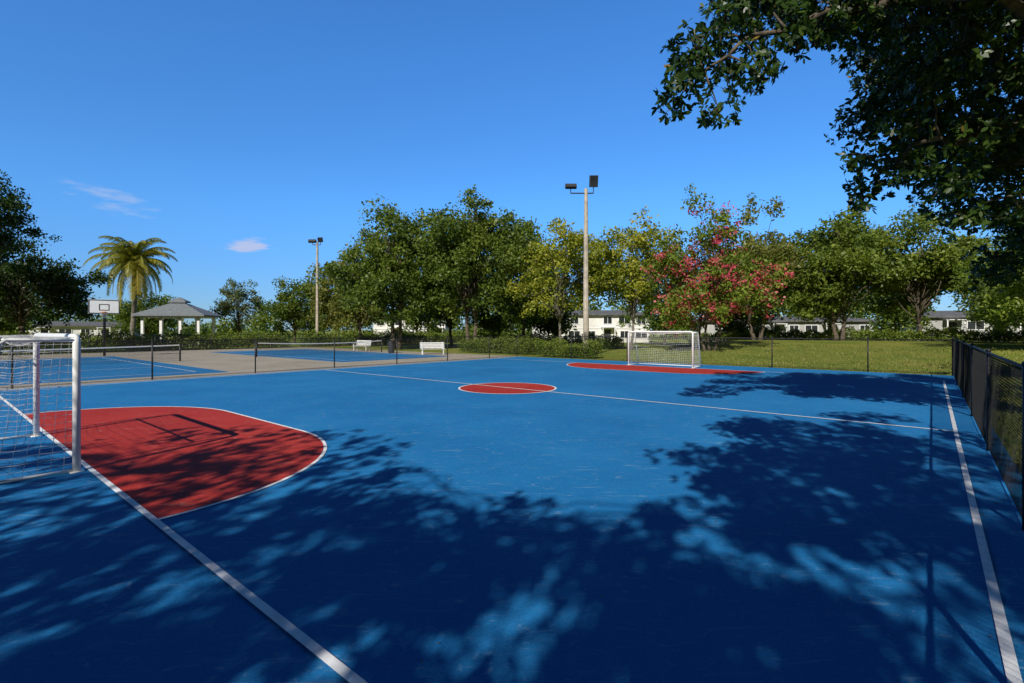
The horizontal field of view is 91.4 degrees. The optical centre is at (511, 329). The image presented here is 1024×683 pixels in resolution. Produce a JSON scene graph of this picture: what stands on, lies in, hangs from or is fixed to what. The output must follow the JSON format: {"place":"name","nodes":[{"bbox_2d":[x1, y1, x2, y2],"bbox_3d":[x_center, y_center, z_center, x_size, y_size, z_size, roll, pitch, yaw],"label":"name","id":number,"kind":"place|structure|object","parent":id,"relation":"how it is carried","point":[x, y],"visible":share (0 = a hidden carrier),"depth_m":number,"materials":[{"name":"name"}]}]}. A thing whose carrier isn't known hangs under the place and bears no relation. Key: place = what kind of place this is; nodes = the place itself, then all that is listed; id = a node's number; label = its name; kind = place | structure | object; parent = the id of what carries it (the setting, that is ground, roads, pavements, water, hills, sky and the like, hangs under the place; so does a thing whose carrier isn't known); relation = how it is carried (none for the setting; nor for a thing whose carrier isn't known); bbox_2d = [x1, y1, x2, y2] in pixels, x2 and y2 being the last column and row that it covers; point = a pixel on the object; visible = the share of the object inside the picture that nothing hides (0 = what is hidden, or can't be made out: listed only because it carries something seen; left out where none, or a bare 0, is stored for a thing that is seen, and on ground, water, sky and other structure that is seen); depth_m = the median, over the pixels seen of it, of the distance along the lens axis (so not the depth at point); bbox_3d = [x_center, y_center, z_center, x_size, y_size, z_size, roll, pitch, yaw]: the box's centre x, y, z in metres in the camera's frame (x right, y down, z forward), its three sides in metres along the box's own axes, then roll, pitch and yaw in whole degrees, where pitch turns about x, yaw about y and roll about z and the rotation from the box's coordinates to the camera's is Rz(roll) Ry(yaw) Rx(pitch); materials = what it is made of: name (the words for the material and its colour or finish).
{"place":"outdoors","nodes":[
{"label":"outdoors","id":0,"kind":"place"},
{"bbox_2d":[0,347,523,389],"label":"concrete pavement","id":1,"kind":"structure","parent":0,"point":[263,367],"depth_m":31.75,"materials":[{"name":"beige concrete"}]},
{"bbox_2d":[88,299,119,355],"bbox_3d":[-30.648,-0.142,37.732,1.484,4.285,1.515,0,0,0],"label":"basketball hoop","id":2,"kind":"object","parent":1,"relation":"on","point":[100,306],"visible":1,"depth_m":37.63,"materials":[{"name":"white plastic"}]},
{"bbox_2d":[0,356,226,385],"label":"tennis court","id":3,"kind":"object","parent":1,"relation":"on","point":[104,370],"visible":0.56,"depth_m":24.62,"materials":[{"name":"paint"}]},
{"bbox_2d":[1,343,180,366],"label":"tennis net","id":4,"kind":"object","parent":3,"relation":"on","point":[61,350],"visible":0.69,"depth_m":29.13,"materials":[{"name":"black fabric"}]},
{"bbox_2d":[0,334,339,354],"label":"chain link fence","id":5,"kind":"object","parent":1,"relation":"on","point":[193,339],"visible":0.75,"depth_m":48.55,"materials":[{"name":"black metal"}]},
{"bbox_2d":[0,335,516,388],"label":"chain link fence","id":6,"kind":"object","parent":1,"relation":"on","point":[151,356],"visible":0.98,"depth_m":22.47,"materials":[{"name":"black metal"}]},
{"bbox_2d":[214,349,446,361],"bbox_3d":[-15.985,2.045,41.623,22.002,0.111,9.201,0,0,40],"label":"tennis court","id":7,"kind":"object","parent":1,"relation":"on","point":[368,357],"visible":0.7,"depth_m":39.10,"materials":[{"name":"paint"}]},
{"bbox_2d":[256,339,381,356],"bbox_3d":[-15.385,1.425,41.249,0.107,1.150,11.111,0,0,40],"label":"tennis net","id":8,"kind":"object","parent":7,"relation":"on","point":[288,344],"visible":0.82,"depth_m":40.18,"materials":[{"name":"black fabric"}]},
{"bbox_2d":[353,340,370,350],"bbox_3d":[-14.570,1.497,48.555,1.900,1.007,0.675,0,0,29],"label":"park bench","id":9,"kind":"object","parent":1,"relation":"on","point":[365,343],"visible":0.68,"depth_m":48.67,"materials":[{"name":"white paint"}]},
{"bbox_2d":[387,341,394,352],"bbox_3d":[-10.500,1.460,43.500,0.643,1.080,0.660,0,0,0],"label":"trash can","id":10,"kind":"object","parent":1,"relation":"on","point":[392,344],"visible":0.75,"depth_m":43.27,"materials":[{"name":"black plastic"}]},
{"bbox_2d":[420,342,444,354],"bbox_3d":[-6.519,1.496,41.061,2.000,1.007,0.678,0,0,-17],"label":"park bench","id":11,"kind":"object","parent":1,"relation":"on","point":[431,346],"visible":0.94,"depth_m":41.21,"materials":[{"name":"white paint"}]},
{"bbox_2d":[0,357,1023,682],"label":"soccer court","id":12,"kind":"object","parent":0,"point":[510,519],"visible":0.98,"depth_m":4.98,"materials":[{"name":"paint"}]},
{"bbox_2d":[0,333,84,483],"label":"soccer goal","id":13,"kind":"object","parent":12,"relation":"on","point":[36,339],"visible":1,"depth_m":7.00,"materials":[{"name":"white paint"}]},
{"bbox_2d":[628,331,701,367],"bbox_3d":[8.436,1.026,27.783,3.855,1.947,1.361,0,0,40],"label":"soccer goal","id":14,"kind":"object","parent":12,"relation":"on","point":[665,332],"visible":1,"depth_m":27.78,"materials":[{"name":"white paint"}]},
{"bbox_2d":[952,337,1023,530],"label":"chain link fence","id":15,"kind":"object","parent":12,"relation":"on","point":[973,377],"visible":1,"depth_m":7.22,"materials":[{"name":"black metal"}]},
{"bbox_2d":[0,330,1023,470],"bbox_3d":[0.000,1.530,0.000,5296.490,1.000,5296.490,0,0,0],"label":"grass ground","id":16,"kind":"structure","parent":0,"point":[979,344],"depth_m":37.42,"materials":[{"name":"green plant"}]},
{"bbox_2d":[0,304,37,334],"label":"shade tree","id":17,"kind":"object","parent":16,"relation":"on","point":[6,325],"visible":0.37,"depth_m":74.11,"materials":[{"name":"green plant"}]},
{"bbox_2d":[0,169,62,256],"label":"oak tree","id":18,"kind":"object","parent":16,"relation":"on","point":[9,203],"visible":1,"depth_m":39.24,"materials":[{"name":"green plant"}]},
{"bbox_2d":[0,235,113,349],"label":"oak tree","id":19,"kind":"object","parent":16,"relation":"on","point":[31,279],"visible":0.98,"depth_m":47.30,"materials":[{"name":"green plant"}]},
{"bbox_2d":[25,326,140,338],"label":"walls","id":20,"kind":"structure","parent":16,"relation":"on","point":[75,329],"depth_m":96.12,"materials":[{"name":"white paint"}]},
{"bbox_2d":[35,327,110,334],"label":"window frames","id":21,"kind":"structure","parent":20,"relation":"attached to","point":[80,329],"depth_m":96.56,"materials":[{"name":"white paint"}]},
{"bbox_2d":[59,329,126,334],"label":"windows","id":22,"kind":"structure","parent":21,"relation":"attached to","point":[69,331],"depth_m":95.66,"materials":[{"name":"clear glass"}]},
{"bbox_2d":[41,329,107,334],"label":"doors","id":23,"kind":"structure","parent":20,"relation":"attached to","point":[44,331],"depth_m":94.02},
{"bbox_2d":[29,321,126,326],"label":"roof","id":24,"kind":"structure","parent":20,"relation":"on","point":[80,323],"depth_m":97.67,"materials":[{"name":"grey"}]},
{"bbox_2d":[82,236,177,338],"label":"palm tree","id":25,"kind":"object","parent":16,"relation":"on","point":[130,260],"visible":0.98,"depth_m":69.02,"materials":[{"name":"green plant"}]},
{"bbox_2d":[0,328,291,353],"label":"hedge","id":26,"kind":"object","parent":16,"relation":"on","point":[215,337],"visible":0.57,"depth_m":49.24,"materials":[{"name":"green plant"}]},
{"bbox_2d":[107,288,184,337],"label":"shade tree","id":27,"kind":"object","parent":16,"relation":"on","point":[152,325],"visible":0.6,"depth_m":86.70,"materials":[{"name":"green plant"}]},
{"bbox_2d":[131,297,222,345],"bbox_3d":[-43.200,-1.119,65.000,8.100,6.273,6.480,0,0,-11],"label":"gazebo","id":28,"kind":"object","parent":16,"relation":"on","point":[179,308],"visible":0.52,"depth_m":62.89,"materials":[{"name":"metal"}]},
{"bbox_2d":[208,278,269,334],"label":"casuarina tree","id":29,"kind":"object","parent":16,"relation":"on","point":[227,307],"visible":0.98,"depth_m":83.39,"materials":[{"name":"green plant"}]},
{"bbox_2d":[252,275,326,342],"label":"shade tree","id":30,"kind":"object","parent":16,"relation":"on","point":[294,309],"visible":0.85,"depth_m":76.35,"materials":[{"name":"green plant"}]},
{"bbox_2d":[308,237,322,344],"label":"light pole","id":31,"kind":"object","parent":16,"relation":"on","point":[319,239],"visible":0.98,"depth_m":65.85,"materials":[{"name":"metal"}]},
{"bbox_2d":[304,263,374,332],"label":"shade tree","id":32,"kind":"object","parent":16,"relation":"on","point":[331,321],"visible":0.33,"depth_m":67.83,"materials":[{"name":"green plant"}]},
{"bbox_2d":[318,243,388,346],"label":"shade tree","id":33,"kind":"object","parent":16,"relation":"on","point":[360,316],"visible":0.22,"depth_m":58.90,"materials":[{"name":"green plant"}]},
{"bbox_2d":[307,195,446,349],"bbox_3d":[-12.571,-5.828,52.976,12.616,16.300,13.886,0,0,19],"label":"shade tree","id":34,"kind":"object","parent":16,"relation":"on","point":[391,267],"visible":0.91,"depth_m":49.75,"materials":[{"name":"green plant"}]},
{"bbox_2d":[295,328,477,345],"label":"hedge","id":35,"kind":"object","parent":16,"relation":"on","point":[421,334],"visible":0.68,"depth_m":68.98,"materials":[{"name":"green plant"}]},
{"bbox_2d":[373,318,448,340],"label":"walls","id":36,"kind":"structure","parent":16,"relation":"on","point":[385,328],"depth_m":91.33,"materials":[{"name":"white paint"}]},
{"bbox_2d":[376,319,443,333],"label":"window frames","id":37,"kind":"structure","parent":36,"relation":"attached to","point":[398,325],"depth_m":91.16,"materials":[{"name":"white paint"}]},
{"bbox_2d":[377,320,441,334],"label":"windows","id":38,"kind":"structure","parent":37,"relation":"attached to","point":[397,323],"depth_m":91.44,"materials":[{"name":"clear glass"}]},
{"bbox_2d":[394,293,444,336],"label":"shade tree","id":39,"kind":"object","parent":16,"relation":"on","point":[429,324],"visible":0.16,"depth_m":79.43,"materials":[{"name":"green plant"}]},
{"bbox_2d":[409,254,488,345],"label":"shade tree","id":40,"kind":"object","parent":16,"relation":"on","point":[448,323],"visible":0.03,"depth_m":61.82,"materials":[{"name":"green plant"}]},
{"bbox_2d":[388,184,539,340],"bbox_3d":[-4.509,-6.120,50.181,15.763,16.900,12.164,0,0,0],"label":"shade tree","id":41,"kind":"object","parent":16,"relation":"on","point":[457,246],"visible":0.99,"depth_m":48.41,"materials":[{"name":"green plant"}]},
{"bbox_2d":[5,283,968,339],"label":"distant trees","id":42,"kind":"object","parent":16,"relation":"on","point":[256,328],"visible":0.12,"depth_m":112.69,"materials":[{"name":"green plant"}]},
{"bbox_2d":[464,289,528,334],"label":"shade tree","id":43,"kind":"object","parent":16,"relation":"on","point":[494,323],"visible":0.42,"depth_m":70.21,"materials":[{"name":"green plant"}]},
{"bbox_2d":[458,334,542,354],"bbox_3d":[-1.115,1.215,43.377,8.790,1.848,2.327,0,0,40],"label":"hedge","id":44,"kind":"object","parent":16,"relation":"on","point":[474,342],"visible":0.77,"depth_m":42.70,"materials":[{"name":"green plant"}]},
{"bbox_2d":[481,218,560,340],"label":"shade tree","id":45,"kind":"object","parent":16,"relation":"on","point":[516,307],"visible":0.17,"depth_m":54.73,"materials":[{"name":"green plant"}]},
{"bbox_2d":[520,289,577,337],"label":"shade tree","id":46,"kind":"object","parent":16,"relation":"on","point":[551,326],"visible":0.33,"depth_m":64.74,"materials":[{"name":"green plant"}]},
{"bbox_2d":[477,331,624,348],"bbox_3d":[3.367,1.135,56.916,20.354,2.168,1.931,0,0,40],"label":"hedge","id":47,"kind":"object","parent":16,"relation":"on","point":[610,343],"visible":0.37,"depth_m":53.36,"materials":[{"name":"green plant"}]},
{"bbox_2d":[503,217,627,349],"bbox_3d":[4.747,-3.869,47.006,11.233,12.387,11.636,0,0,0],"label":"golden tree","id":48,"kind":"object","parent":16,"relation":"on","point":[547,259],"visible":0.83,"depth_m":46.11,"materials":[{"name":"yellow plant"}]},
{"bbox_2d":[534,337,603,357],"bbox_3d":[4.093,1.308,36.930,5.490,1.632,1.662,0,0,40],"label":"hedge","id":49,"kind":"object","parent":16,"relation":"on","point":[580,352],"visible":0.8,"depth_m":36.55,"materials":[{"name":"green plant"}]},
{"bbox_2d":[565,175,597,348],"bbox_3d":[5.192,-4.634,37.434,2.435,13.855,0.718,0,0,0],"label":"light pole","id":50,"kind":"object","parent":16,"relation":"on","point":[593,181],"visible":0.98,"depth_m":37.35,"materials":[{"name":"concrete"}]},
{"bbox_2d":[532,315,649,341],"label":"walls","id":51,"kind":"structure","parent":16,"relation":"on","point":[595,321],"depth_m":81.44,"materials":[{"name":"white paint"}]},
{"bbox_2d":[532,328,645,328],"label":"string course","id":52,"kind":"object","parent":51,"relation":"attached to","point":[606,328],"visible":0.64,"depth_m":81.33,"materials":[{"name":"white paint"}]},
{"bbox_2d":[563,316,647,338],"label":"window frames","id":53,"kind":"structure","parent":51,"relation":"attached to","point":[613,327],"depth_m":81.25,"materials":[{"name":"white paint"}]},
{"bbox_2d":[570,317,646,337],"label":"windows","id":54,"kind":"structure","parent":53,"relation":"attached to","point":[607,320],"depth_m":81.31,"materials":[{"name":"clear glass"}]},
{"bbox_2d":[605,329,610,338],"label":"doors","id":55,"kind":"structure","parent":51,"relation":"attached to","point":[608,332],"depth_m":81.36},
{"bbox_2d":[568,310,653,314],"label":"roof","id":56,"kind":"structure","parent":51,"relation":"on","point":[606,312],"depth_m":82.65,"materials":[{"name":"grey"}]},
{"bbox_2d":[569,205,686,349],"bbox_3d":[10.507,-4.477,45.012,10.791,13.122,9.341,0,0,0],"label":"golden tree","id":57,"kind":"object","parent":16,"relation":"on","point":[632,290],"visible":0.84,"depth_m":43.50,"materials":[{"name":"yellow plant"}]},
{"bbox_2d":[616,273,696,344],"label":"shade tree","id":58,"kind":"object","parent":16,"relation":"on","point":[657,322],"visible":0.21,"depth_m":65.32,"materials":[{"name":"green plant"}]},
{"bbox_2d":[640,183,793,351],"bbox_3d":[15.935,-4.754,38.876,11.292,13.419,9.331,0,0,0],"label":"bougainvillea tree","id":59,"kind":"object","parent":16,"relation":"on","point":[697,295],"visible":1,"depth_m":38.33,"materials":[{"name":"pink plant"}]},
{"bbox_2d":[685,261,783,340],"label":"shade tree","id":60,"kind":"object","parent":16,"relation":"on","point":[739,327],"visible":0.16,"depth_m":59.41,"materials":[{"name":"green plant"}]},
{"bbox_2d":[517,335,952,375],"bbox_3d":[9.828,1.183,29.813,24.752,1.635,0.072,0,0,40],"label":"chain link fence","id":61,"kind":"object","parent":16,"relation":"on","point":[771,353],"visible":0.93,"depth_m":26.47,"materials":[{"name":"black metal"}]},
{"bbox_2d":[713,192,819,339],"bbox_3d":[24.617,-6.371,49.999,10.646,15.426,12.858,0,0,0],"label":"oak tree","id":62,"kind":"object","parent":16,"relation":"on","point":[769,249],"visible":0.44,"depth_m":48.22,"materials":[{"name":"green plant"}]},
{"bbox_2d":[750,293,793,334],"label":"shade tree","id":63,"kind":"object","parent":16,"relation":"on","point":[779,307],"visible":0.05,"depth_m":66.24,"materials":[{"name":"green plant"}]},
{"bbox_2d":[689,322,872,341],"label":"walls","id":64,"kind":"structure","parent":16,"relation":"on","point":[712,330],"depth_m":79.26,"materials":[{"name":"grey paint"}]},
{"bbox_2d":[722,326,829,337],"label":"doors","id":65,"kind":"structure","parent":64,"relation":"attached to","point":[774,328],"depth_m":79.63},
{"bbox_2d":[694,316,873,321],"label":"roof","id":66,"kind":"structure","parent":64,"relation":"on","point":[787,319],"depth_m":78.94,"materials":[{"name":"grey"}]},
{"bbox_2d":[721,323,869,331],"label":"window frames","id":67,"kind":"structure","parent":64,"relation":"attached to","point":[773,325],"depth_m":78.38,"materials":[{"name":"white paint"}]},
{"bbox_2d":[745,325,868,331],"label":"windows","id":68,"kind":"structure","parent":67,"relation":"attached to","point":[808,327],"depth_m":79.06,"materials":[{"name":"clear glass"}]},
{"bbox_2d":[787,269,874,337],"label":"shade tree","id":69,"kind":"object","parent":16,"relation":"on","point":[847,310],"visible":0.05,"depth_m":63.62,"materials":[{"name":"green plant"}]},
{"bbox_2d":[651,0,1023,295],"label":"mahogany tree","id":70,"kind":"object","parent":16,"relation":"on","point":[914,74],"visible":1,"depth_m":8.55,"materials":[{"name":"green plant"}]},
{"bbox_2d":[772,203,935,340],"bbox_3d":[31.456,-5.567,47.716,12.961,13.878,12.067,0,0,-25],"label":"oak tree","id":71,"kind":"object","parent":16,"relation":"on","point":[847,247],"visible":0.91,"depth_m":46.63,"materials":[{"name":"green plant"}]},
{"bbox_2d":[686,324,1023,343],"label":"hedge","id":72,"kind":"object","parent":16,"relation":"on","point":[976,335],"visible":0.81,"depth_m":47.00,"materials":[{"name":"green plant"}]},
{"bbox_2d":[851,287,951,332],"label":"shade tree","id":73,"kind":"object","parent":16,"relation":"on","point":[901,318],"visible":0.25,"depth_m":62.63,"materials":[{"name":"green plant"}]},
{"bbox_2d":[840,201,1006,340],"bbox_3d":[38.514,-5.564,47.282,11.764,13.742,12.472,0,0,-43],"label":"oak tree","id":74,"kind":"object","parent":16,"relation":"on","point":[940,255],"visible":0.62,"depth_m":46.31,"materials":[{"name":"green plant"}]},
{"bbox_2d":[900,317,1018,336],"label":"walls","id":75,"kind":"structure","parent":16,"relation":"on","point":[940,323],"depth_m":71.74,"materials":[{"name":"grey paint"}]},
{"bbox_2d":[924,310,973,317],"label":"roof","id":76,"kind":"structure","parent":75,"relation":"on","point":[945,314],"depth_m":72.27,"materials":[{"name":"grey"}]},
{"bbox_2d":[944,319,1020,331],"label":"window frames","id":77,"kind":"structure","parent":75,"relation":"attached to","point":[967,324],"depth_m":70.21,"materials":[{"name":"white paint"}]},
{"bbox_2d":[968,321,983,328],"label":"windows","id":78,"kind":"structure","parent":77,"relation":"attached to","point":[971,325],"depth_m":70.40,"materials":[{"name":"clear glass"}]},
{"bbox_2d":[948,322,1022,336],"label":"doors","id":79,"kind":"structure","parent":75,"relation":"attached to","point":[950,324],"depth_m":71.30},
{"bbox_2d":[945,246,1023,332],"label":"shade tree","id":80,"kind":"object","parent":16,"relation":"on","point":[966,294],"visible":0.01,"depth_m":59.54,"materials":[{"name":"green plant"}]},
{"bbox_2d":[947,251,1023,336],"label":"shade tree","id":81,"kind":"object","parent":16,"relation":"on","point":[1016,305],"visible":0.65,"depth_m":31.10,"materials":[{"name":"green plant"}]},
{"bbox_2d":[948,250,1023,343],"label":"oak tree","id":82,"kind":"object","parent":16,"relation":"on","point":[982,290],"visible":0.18,"depth_m":37.20,"materials":[{"name":"green plant"}]},
{"bbox_2d":[962,232,1022,327],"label":"shade tree","id":83,"kind":"object","parent":16,"relation":"on","point":[987,240],"visible":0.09,"depth_m":45.70,"materials":[{"name":"green plant"}]},
{"bbox_2d":[0,0,1023,329],"label":"sky","id":84,"kind":"structure","parent":0,"point":[235,135],"materials":[{"name":"blue"}]}
]}

